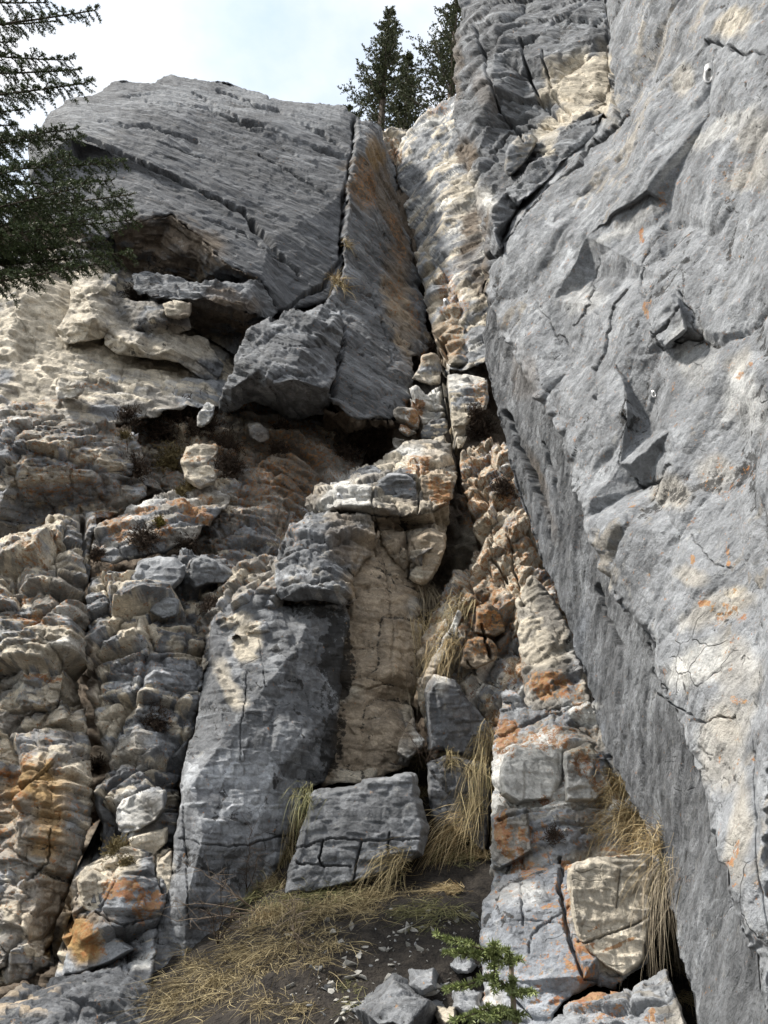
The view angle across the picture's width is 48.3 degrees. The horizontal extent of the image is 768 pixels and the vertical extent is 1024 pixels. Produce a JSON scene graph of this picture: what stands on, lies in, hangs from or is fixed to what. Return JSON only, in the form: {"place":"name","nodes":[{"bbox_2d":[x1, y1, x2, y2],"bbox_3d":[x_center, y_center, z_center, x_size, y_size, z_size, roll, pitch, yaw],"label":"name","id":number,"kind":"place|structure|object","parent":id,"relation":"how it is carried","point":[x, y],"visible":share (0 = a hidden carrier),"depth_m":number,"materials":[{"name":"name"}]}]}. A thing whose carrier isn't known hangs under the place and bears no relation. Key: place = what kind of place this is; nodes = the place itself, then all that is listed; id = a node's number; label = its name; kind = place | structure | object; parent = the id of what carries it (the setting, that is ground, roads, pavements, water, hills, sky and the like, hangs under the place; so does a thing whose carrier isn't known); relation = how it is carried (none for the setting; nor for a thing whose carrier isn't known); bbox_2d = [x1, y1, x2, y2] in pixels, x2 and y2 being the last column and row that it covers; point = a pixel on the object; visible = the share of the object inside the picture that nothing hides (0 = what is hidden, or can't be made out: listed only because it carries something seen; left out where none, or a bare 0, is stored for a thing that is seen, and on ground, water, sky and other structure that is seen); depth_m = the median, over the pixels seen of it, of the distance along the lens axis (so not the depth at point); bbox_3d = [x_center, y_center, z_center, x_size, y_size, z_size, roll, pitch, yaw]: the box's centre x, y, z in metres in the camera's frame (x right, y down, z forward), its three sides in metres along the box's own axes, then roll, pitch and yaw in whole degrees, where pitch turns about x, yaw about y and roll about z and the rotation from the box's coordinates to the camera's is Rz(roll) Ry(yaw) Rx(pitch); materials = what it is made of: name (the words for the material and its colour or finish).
{"place":"outdoors","nodes":[
{"label":"outdoors","id":0,"kind":"place"},
{"bbox_2d":[0,236,246,424],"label":"wall","id":1,"kind":"structure","parent":0,"point":[38,355],"depth_m":9.92,"materials":[{"name":"stone"}]},
{"bbox_2d":[55,374,84,400],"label":"rock","id":2,"kind":"object","parent":1,"relation":"attached to","point":[67,387],"visible":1,"depth_m":8.84,"materials":[{"name":"stone"}]},
{"bbox_2d":[57,271,190,343],"bbox_3d":[-3.229,-2.638,10.857,1.823,1.955,1.348,0,-28,0],"label":"cream ledge","id":3,"kind":"object","parent":1,"relation":"attached to","point":[98,309],"visible":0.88,"depth_m":10.25,"materials":[{"name":"stone"}]},
{"bbox_2d":[163,300,191,319],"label":"rock","id":4,"kind":"object","parent":3,"relation":"on","point":[176,309],"visible":1,"depth_m":10.06,"materials":[{"name":"stone"}]},
{"bbox_2d":[104,325,223,379],"bbox_3d":[-2.736,-2.065,10.681,1.448,1.313,1.309,9,-29,-16],"label":"ledge","id":5,"kind":"object","parent":1,"relation":"attached to","point":[196,355],"visible":0.96,"depth_m":10.09,"materials":[{"name":"stone"}]},
{"bbox_2d":[112,216,257,283],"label":"roof soffit","id":6,"kind":"structure","parent":1,"relation":"attached to","point":[170,245],"depth_m":11.48,"materials":[{"name":"stone"}]},
{"bbox_2d":[131,271,277,317],"bbox_3d":[-2.327,-2.849,11.163,1.955,1.536,1.441,0,-28,0],"label":"second roof ledge","id":7,"kind":"object","parent":1,"relation":"attached to","point":[250,296],"visible":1,"depth_m":10.53,"materials":[{"name":"stone"}]},
{"bbox_2d":[146,294,265,353],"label":"second roof soffit","id":8,"kind":"structure","parent":1,"relation":"attached to","point":[225,327],"depth_m":10.70,"materials":[{"name":"stone"}]},
{"bbox_2d":[28,74,360,315],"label":"buttress","id":9,"kind":"structure","parent":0,"point":[248,182],"depth_m":13.60,"materials":[{"name":"stone"}]},
{"bbox_2d":[0,0,460,222],"label":"sky","id":10,"kind":"structure","parent":0,"point":[284,50],"materials":[{"name":"white"}]},
{"bbox_2d":[131,402,367,564],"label":"recess wall","id":11,"kind":"structure","parent":0,"point":[232,533],"depth_m":9.22,"materials":[{"name":"stone"}]},
{"bbox_2d":[139,410,179,444],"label":"cushion shrub","id":12,"kind":"object","parent":11,"relation":"on","point":[159,431],"visible":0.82,"depth_m":9.60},
{"bbox_2d":[148,437,185,477],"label":"cushion shrub","id":13,"kind":"object","parent":11,"relation":"on","point":[170,457],"visible":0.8,"depth_m":9.24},
{"bbox_2d":[147,388,201,444],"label":"cushion shrub","id":14,"kind":"object","parent":11,"relation":"on","point":[180,415],"visible":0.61,"depth_m":9.67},
{"bbox_2d":[183,409,230,444],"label":"cushion shrub","id":15,"kind":"object","parent":11,"relation":"on","point":[207,427],"visible":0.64,"depth_m":9.53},
{"bbox_2d":[212,445,251,482],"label":"cushion shrub","id":16,"kind":"object","parent":11,"relation":"on","point":[223,463],"visible":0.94,"depth_m":9.10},
{"bbox_2d":[219,304,345,420],"bbox_3d":[-1.182,-1.961,10.449,1.433,2.721,2.440,0,-28,0],"label":"hanging nose","id":17,"kind":"object","parent":11,"relation":"on","point":[286,365],"visible":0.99,"depth_m":9.45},
{"bbox_2d":[0,168,612,998],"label":"crevice","id":18,"kind":"object","parent":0,"point":[460,544],"visible":0.02,"depth_m":9.83,"materials":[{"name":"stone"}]},
{"bbox_2d":[382,126,407,181],"bbox_3d":[0.244,-8.104,19.647,0.993,4.150,1.983,0,-28,0],"label":"gully head","id":19,"kind":"object","parent":18,"relation":"on","point":[392,137],"visible":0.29,"depth_m":19.20},
{"bbox_2d":[467,408,500,440],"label":"cushion shrub","id":20,"kind":"object","parent":18,"relation":"on","point":[481,428],"visible":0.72,"depth_m":11.33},
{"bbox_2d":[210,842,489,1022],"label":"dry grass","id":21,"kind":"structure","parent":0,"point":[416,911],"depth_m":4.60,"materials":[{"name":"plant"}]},
{"bbox_2d":[321,407,397,466],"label":"cave roof","id":22,"kind":"structure","parent":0,"point":[342,423],"depth_m":10.13,"materials":[{"name":"stone"}]},
{"bbox_2d":[323,120,434,420],"bbox_3d":[-0.054,-4.472,14.284,1.627,10.579,5.450,0,-28,0],"label":"chimney left face","id":23,"kind":"object","parent":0,"point":[386,333],"visible":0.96,"depth_m":12.45},
{"bbox_2d":[321,539,438,787],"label":"tan corner wall","id":24,"kind":"structure","parent":0,"point":[378,650],"depth_m":6.56,"materials":[{"name":"stone"}]},
{"bbox_2d":[305,435,457,585],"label":"pillar top","id":25,"kind":"structure","parent":24,"relation":"on","point":[401,522],"depth_m":7.73,"materials":[{"name":"stone"}]},
{"bbox_2d":[331,484,371,500],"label":"rock","id":26,"kind":"object","parent":25,"relation":"on","point":[362,492],"visible":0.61,"depth_m":7.59,"materials":[{"name":"stone"}]},
{"bbox_2d":[376,473,418,503],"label":"rock","id":27,"kind":"object","parent":25,"relation":"on","point":[399,485],"visible":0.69,"depth_m":7.77,"materials":[{"name":"stone"}]},
{"bbox_2d":[392,438,405,448],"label":"rock","id":28,"kind":"object","parent":25,"relation":"on","point":[396,442],"visible":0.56,"depth_m":9.36,"materials":[{"name":"stone"}]},
{"bbox_2d":[393,406,419,436],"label":"rock","id":29,"kind":"object","parent":28,"relation":"on","point":[407,420],"visible":1,"depth_m":9.69,"materials":[{"name":"stone"}]},
{"bbox_2d":[409,528,445,584],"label":"rock","id":30,"kind":"object","parent":25,"relation":"attached to","point":[424,573],"visible":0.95,"depth_m":7.24,"materials":[{"name":"stone"}]},
{"bbox_2d":[421,418,447,439],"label":"rock","id":31,"kind":"object","parent":25,"relation":"on","point":[432,429],"visible":0.92,"depth_m":9.73,"materials":[{"name":"stone"}]},
{"bbox_2d":[409,385,444,428],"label":"rock","id":32,"kind":"object","parent":31,"relation":"on","point":[428,407],"visible":0.88,"depth_m":9.98,"materials":[{"name":"stone"}]},
{"bbox_2d":[412,352,441,385],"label":"rock","id":33,"kind":"object","parent":32,"relation":"on","point":[428,372],"visible":1,"depth_m":10.56,"materials":[{"name":"stone"}]},
{"bbox_2d":[420,469,453,501],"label":"rock","id":34,"kind":"object","parent":25,"relation":"on","point":[436,483],"visible":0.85,"depth_m":7.91,"materials":[{"name":"stone"}]},
{"bbox_2d":[337,5,425,130],"bbox_3d":[0.058,-12.922,24.913,2.728,5.877,2.407,0,-28,0],"label":"conifer","id":35,"kind":"object","parent":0,"point":[385,61],"visible":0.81,"depth_m":24.51,"materials":[{"name":"green plant"}]},
{"bbox_2d":[379,51,425,129],"bbox_3d":[0.571,-11.511,23.523,1.429,3.682,1.646,-19,-33,31],"label":"conifer","id":36,"kind":"object","parent":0,"point":[407,116],"visible":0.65,"depth_m":23.21,"materials":[{"name":"green plant"}]},
{"bbox_2d":[139,767,696,1023],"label":"ground","id":37,"kind":"structure","parent":0,"point":[476,880],"depth_m":4.15,"materials":[{"name":"soil"}]},
{"bbox_2d":[0,0,142,308],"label":"spruce tree","id":38,"kind":"object","parent":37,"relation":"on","point":[40,203],"visible":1,"depth_m":6.13,"materials":[{"name":"green plant"}]},
{"bbox_2d":[0,958,153,1023],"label":"foot slab","id":39,"kind":"structure","parent":37,"relation":"on","point":[103,996],"depth_m":4.05,"materials":[{"name":"stone"}]},
{"bbox_2d":[0,512,96,986],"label":"column","id":40,"kind":"structure","parent":39,"relation":"on","point":[46,792],"depth_m":5.91,"materials":[{"name":"stone"}]},
{"bbox_2d":[0,401,146,538],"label":"shelf band","id":41,"kind":"object","parent":40,"relation":"on","point":[53,461],"visible":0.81,"depth_m":8.26,"materials":[{"name":"stone"}]},
{"bbox_2d":[110,403,147,430],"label":"cushion shrub","id":42,"kind":"object","parent":41,"relation":"on","point":[128,413],"visible":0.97,"depth_m":9.08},
{"bbox_2d":[120,443,156,484],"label":"cushion shrub","id":43,"kind":"object","parent":41,"relation":"on","point":[137,469],"visible":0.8,"depth_m":8.59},
{"bbox_2d":[62,918,134,975],"bbox_3d":[-1.571,2.418,4.761,0.365,0.293,0.610,7,-29,-13],"label":"rock","id":44,"kind":"object","parent":39,"relation":"on","point":[79,959],"visible":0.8,"depth_m":4.55,"materials":[{"name":"stone"}]},
{"bbox_2d":[55,548,235,976],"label":"broken column","id":45,"kind":"structure","parent":37,"relation":"on","point":[139,655],"depth_m":6.07,"materials":[{"name":"stone"}]},
{"bbox_2d":[77,866,150,921],"bbox_3d":[-1.552,2.235,4.975,0.442,0.317,0.593,7,-29,-12],"label":"rock","id":46,"kind":"object","parent":45,"relation":"on","point":[90,882],"visible":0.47,"depth_m":4.77,"materials":[{"name":"stone"}]},
{"bbox_2d":[98,833,138,868],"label":"cushion shrub","id":47,"kind":"object","parent":45,"relation":"on","point":[114,847],"visible":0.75,"depth_m":5.04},
{"bbox_2d":[116,786,166,833],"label":"rock","id":48,"kind":"object","parent":45,"relation":"on","point":[138,811],"visible":0.95,"depth_m":5.30,"materials":[{"name":"stone"}]},
{"bbox_2d":[129,827,167,852],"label":"rock","id":49,"kind":"object","parent":45,"relation":"on","point":[153,841],"visible":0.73,"depth_m":5.18,"materials":[{"name":"stone"}]},
{"bbox_2d":[136,695,174,732],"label":"cushion shrub","id":50,"kind":"object","parent":45,"relation":"on","point":[155,723],"visible":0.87,"depth_m":6.01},
{"bbox_2d":[130,556,185,589],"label":"rock","id":51,"kind":"object","parent":45,"relation":"on","point":[171,570],"visible":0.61,"depth_m":6.84,"materials":[{"name":"stone"}]},
{"bbox_2d":[92,486,229,563],"bbox_3d":[-2.162,0.132,8.417,1.186,1.601,1.656,8,-29,-14],"label":"orange ledge","id":52,"kind":"object","parent":45,"relation":"on","point":[204,507],"visible":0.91,"depth_m":7.69,"materials":[{"name":"stone"}]},
{"bbox_2d":[121,521,162,558],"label":"cushion shrub","id":53,"kind":"object","parent":52,"relation":"on","point":[143,535],"visible":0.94,"depth_m":7.40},
{"bbox_2d":[180,443,217,488],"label":"rock","id":54,"kind":"object","parent":52,"relation":"on","point":[199,472],"visible":0.99,"depth_m":8.40,"materials":[{"name":"stone"}]},
{"bbox_2d":[155,851,172,893],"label":"rock","id":55,"kind":"object","parent":45,"relation":"on","point":[164,868],"visible":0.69,"depth_m":4.98,"materials":[{"name":"stone"}]},
{"bbox_2d":[150,597,179,618],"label":"rock","id":56,"kind":"object","parent":45,"relation":"on","point":[166,607],"visible":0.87,"depth_m":6.51,"materials":[{"name":"stone"}]},
{"bbox_2d":[188,555,232,588],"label":"rock","id":57,"kind":"object","parent":45,"relation":"on","point":[205,570],"visible":0.98,"depth_m":6.88,"materials":[{"name":"stone"}]},
{"bbox_2d":[156,847,265,937],"bbox_3d":[-0.905,2.073,4.570,0.558,0.509,0.376,-3,-28,6],"label":"bare shrub","id":58,"kind":"object","parent":37,"relation":"on","point":[236,896],"visible":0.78,"depth_m":4.62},
{"bbox_2d":[189,868,255,945],"bbox_3d":[-0.843,2.104,4.439,0.393,0.461,0.331,-16,-32,28],"label":"bare shrub","id":59,"kind":"object","parent":37,"relation":"on","point":[220,924],"visible":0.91,"depth_m":4.46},
{"bbox_2d":[153,570,349,972],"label":"grey pillar","id":60,"kind":"structure","parent":37,"relation":"on","point":[262,740],"depth_m":5.60,"materials":[{"name":"stone"}]},
{"bbox_2d":[199,554,283,671],"bbox_3d":[-1.172,0.837,6.962,0.655,1.387,1.325,5,-28,-9],"label":"pillar rubble","id":61,"kind":"object","parent":60,"relation":"on","point":[252,573],"visible":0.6,"depth_m":6.64,"materials":[{"name":"stone"}]},
{"bbox_2d":[274,511,379,605],"bbox_3d":[-0.473,0.365,7.334,0.873,1.456,1.764,0,-28,0],"label":"pillar shoulder","id":62,"kind":"object","parent":60,"relation":"on","point":[322,556],"visible":1,"depth_m":6.84},
{"bbox_2d":[225,887,299,935],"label":"grass tuft","id":63,"kind":"object","parent":37,"relation":"on","point":[264,914],"visible":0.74,"depth_m":4.49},
{"bbox_2d":[109,876,442,1023],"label":"dry grass","id":64,"kind":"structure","parent":37,"relation":"on","point":[244,954],"depth_m":4.12,"materials":[{"name":"plant"}]},
{"bbox_2d":[285,772,429,894],"bbox_3d":[-0.147,2.051,5.466,0.849,0.792,1.129,0,-28,0],"label":"rock","id":65,"kind":"object","parent":37,"relation":"on","point":[352,825],"visible":0.93,"depth_m":5.05,"materials":[{"name":"stone"}]},
{"bbox_2d":[281,781,326,844],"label":"grass tuft","id":66,"kind":"object","parent":65,"relation":"on","point":[305,799],"visible":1,"depth_m":5.18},
{"bbox_2d":[397,718,425,759],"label":"rock","id":67,"kind":"object","parent":65,"relation":"on","point":[406,752],"visible":0.9,"depth_m":5.95,"materials":[{"name":"stone"}]},
{"bbox_2d":[340,836,419,902],"bbox_3d":[-0.023,2.071,4.765,0.543,0.603,0.252,5,-28,-10],"label":"grass tuft","id":68,"kind":"object","parent":37,"relation":"on","point":[399,857],"visible":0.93,"depth_m":4.88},
{"bbox_2d":[351,973,444,1023],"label":"boulder","id":69,"kind":"object","parent":37,"relation":"on","point":[394,998],"visible":0.89,"depth_m":3.34,"materials":[{"name":"stone"}]},
{"bbox_2d":[408,968,438,995],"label":"rock","id":70,"kind":"object","parent":37,"relation":"on","point":[422,982],"visible":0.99,"depth_m":3.67,"materials":[{"name":"stone"}]},
{"bbox_2d":[400,804,479,873],"bbox_3d":[0.264,2.172,5.151,0.644,0.835,0.378,-3,-28,6],"label":"grass tuft","id":71,"kind":"object","parent":37,"relation":"on","point":[438,837],"visible":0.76,"depth_m":5.32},
{"bbox_2d":[426,786,489,866],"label":"grass tuft","id":72,"kind":"object","parent":37,"relation":"on","point":[470,813],"visible":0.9,"depth_m":5.42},
{"bbox_2d":[427,755,490,852],"bbox_3d":[0.500,1.947,5.707,0.433,0.642,0.543,0,-28,0],"label":"rock","id":73,"kind":"object","parent":37,"relation":"on","point":[440,787],"visible":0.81,"depth_m":5.54,"materials":[{"name":"stone"}]},
{"bbox_2d":[424,674,489,757],"bbox_3d":[0.517,1.449,6.095,0.463,0.633,0.607,0,-28,0],"label":"rock","id":74,"kind":"object","parent":73,"relation":"on","point":[453,715],"visible":0.91,"depth_m":5.86,"materials":[{"name":"stone"}]},
{"bbox_2d":[409,622,465,703],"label":"grass tuft","id":75,"kind":"object","parent":74,"relation":"on","point":[446,647],"visible":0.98,"depth_m":6.23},
{"bbox_2d":[421,610,461,690],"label":"rock","id":76,"kind":"object","parent":74,"relation":"on","point":[434,666],"visible":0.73,"depth_m":6.30,"materials":[{"name":"stone"}]},
{"bbox_2d":[461,718,495,806],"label":"grass tuft","id":77,"kind":"object","parent":73,"relation":"on","point":[485,742],"visible":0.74,"depth_m":5.79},
{"bbox_2d":[440,746,494,864],"bbox_3d":[0.552,1.859,5.394,0.484,0.826,0.360,0,-28,0],"label":"grass tuft","id":78,"kind":"object","parent":37,"relation":"on","point":[479,773],"visible":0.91,"depth_m":5.53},
{"bbox_2d":[452,988,482,1020],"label":"rock","id":79,"kind":"object","parent":37,"relation":"on","point":[464,1001],"visible":0.73,"depth_m":3.48,"materials":[{"name":"stone"}]},
{"bbox_2d":[431,929,539,1023],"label":"spruce sapling","id":80,"kind":"object","parent":37,"relation":"on","point":[494,954],"visible":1,"depth_m":2.31,"materials":[{"name":"green plant"}]},
{"bbox_2d":[415,437,592,760],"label":"gully rubble wall","id":81,"kind":"structure","parent":37,"relation":"on","point":[506,561],"depth_m":7.08,"materials":[{"name":"stone"}]},
{"bbox_2d":[425,587,475,674],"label":"grass tuft","id":82,"kind":"object","parent":81,"relation":"attached to","point":[456,608],"visible":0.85,"depth_m":6.77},
{"bbox_2d":[442,374,488,456],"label":"rock","id":83,"kind":"object","parent":81,"relation":"on","point":[460,392],"visible":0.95,"depth_m":9.72,"materials":[{"name":"stone"}]},
{"bbox_2d":[460,637,497,669],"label":"rock","id":84,"kind":"object","parent":81,"relation":"on","point":[478,652],"visible":1,"depth_m":6.21,"materials":[{"name":"stone"}]},
{"bbox_2d":[474,603,504,636],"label":"rock","id":85,"kind":"object","parent":81,"relation":"on","point":[489,619],"visible":1,"depth_m":6.48,"materials":[{"name":"stone"}]},
{"bbox_2d":[488,473,515,502],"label":"cushion shrub","id":86,"kind":"object","parent":81,"relation":"on","point":[501,486],"visible":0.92,"depth_m":7.90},
{"bbox_2d":[489,689,673,912],"bbox_3d":[1.197,1.771,5.493,0.995,1.565,2.091,-5,-28,10],"label":"white step","id":87,"kind":"object","parent":37,"relation":"on","point":[567,728],"visible":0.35,"depth_m":4.80,"materials":[{"name":"stone"}]},
{"bbox_2d":[491,807,531,870],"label":"rock","id":88,"kind":"object","parent":87,"relation":"on","point":[511,840],"visible":0.96,"depth_m":4.49,"materials":[{"name":"stone"}]},
{"bbox_2d":[499,743,562,805],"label":"rock","id":89,"kind":"object","parent":87,"relation":"on","point":[529,772],"visible":0.98,"depth_m":4.83,"materials":[{"name":"stone"}]},
{"bbox_2d":[515,575,591,713],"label":"gully side slab","id":90,"kind":"structure","parent":87,"relation":"on","point":[552,673],"depth_m":5.96,"materials":[{"name":"stone"}]},
{"bbox_2d":[563,742,612,801],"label":"rock","id":91,"kind":"object","parent":87,"relation":"on","point":[580,767],"visible":0.94,"depth_m":4.78,"materials":[{"name":"stone"}]},
{"bbox_2d":[547,969,686,1023],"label":"rock","id":92,"kind":"object","parent":37,"relation":"on","point":[653,999],"visible":1,"depth_m":3.08,"materials":[{"name":"stone"}]},
{"bbox_2d":[475,855,661,1023],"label":"corner block","id":93,"kind":"structure","parent":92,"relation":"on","point":[526,914],"depth_m":3.54,"materials":[{"name":"stone"}]},
{"bbox_2d":[579,763,629,842],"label":"grass tuft","id":94,"kind":"object","parent":93,"relation":"on","point":[617,789],"visible":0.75,"depth_m":4.74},
{"bbox_2d":[567,853,657,975],"bbox_3d":[1.000,1.732,3.692,0.458,0.482,0.543,0,-28,0],"label":"rock","id":95,"kind":"object","parent":93,"relation":"on","point":[601,914],"visible":0.93,"depth_m":3.54,"materials":[{"name":"stone"}]},
{"bbox_2d":[598,808,668,901],"bbox_3d":[1.058,1.631,3.697,0.342,0.680,0.405,20,-34,-32],"label":"grass tuft","id":96,"kind":"object","parent":93,"relation":"on","point":[654,847],"visible":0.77,"depth_m":3.81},
{"bbox_2d":[581,783,661,860],"bbox_3d":[1.177,1.750,4.424,0.544,0.772,0.380,-7,-29,13],"label":"grass tuft","id":97,"kind":"object","parent":37,"relation":"on","point":[626,818],"visible":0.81,"depth_m":4.55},
{"bbox_2d":[621,833,689,988],"bbox_3d":[1.080,1.756,3.435,0.340,0.906,0.344,17,-32,-28],"label":"grass tuft","id":98,"kind":"object","parent":37,"relation":"on","point":[658,883],"visible":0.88,"depth_m":3.55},
{"bbox_2d":[642,902,684,981],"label":"grass tuft","id":99,"kind":"object","parent":37,"relation":"on","point":[669,926],"visible":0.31,"depth_m":4.03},
{"bbox_2d":[386,0,462,114],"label":"conifer","id":100,"kind":"object","parent":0,"point":[442,54],"visible":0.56,"depth_m":22.28,"materials":[{"name":"green plant"}]},
{"bbox_2d":[395,95,488,377],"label":"chimney right wall","id":101,"kind":"structure","parent":0,"point":[440,208],"depth_m":15.54,"materials":[{"name":"stone"}]},
{"bbox_2d":[414,251,467,374],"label":"chimney pillar","id":102,"kind":"structure","parent":101,"relation":"on","point":[448,331],"depth_m":12.32,"materials":[{"name":"stone"}]},
{"bbox_2d":[452,0,767,1012],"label":"wall","id":103,"kind":"structure","parent":0,"point":[639,208],"depth_m":4.94,"materials":[{"name":"stone"}]},
{"bbox_2d":[484,109,603,258],"bbox_3d":[1.450,-2.830,7.670,1.132,1.944,0.816,0,-28,0],"label":"rock","id":104,"kind":"object","parent":103,"relation":"on","point":[503,208],"visible":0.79,"depth_m":7.40,"materials":[{"name":"stone"}]},
{"bbox_2d":[504,134,537,176],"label":"rock","id":105,"kind":"object","parent":104,"relation":"on","point":[519,151],"visible":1,"depth_m":7.80,"materials":[{"name":"stone"}]},
{"bbox_2d":[482,282,767,1023],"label":"wall streaked face","id":106,"kind":"object","parent":103,"relation":"attached to","point":[641,727],"visible":0.53,"depth_m":4.29},
{"bbox_2d":[648,293,686,347],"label":"rock","id":107,"kind":"object","parent":103,"relation":"attached to","point":[668,327],"visible":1,"depth_m":4.59,"materials":[{"name":"stone"}]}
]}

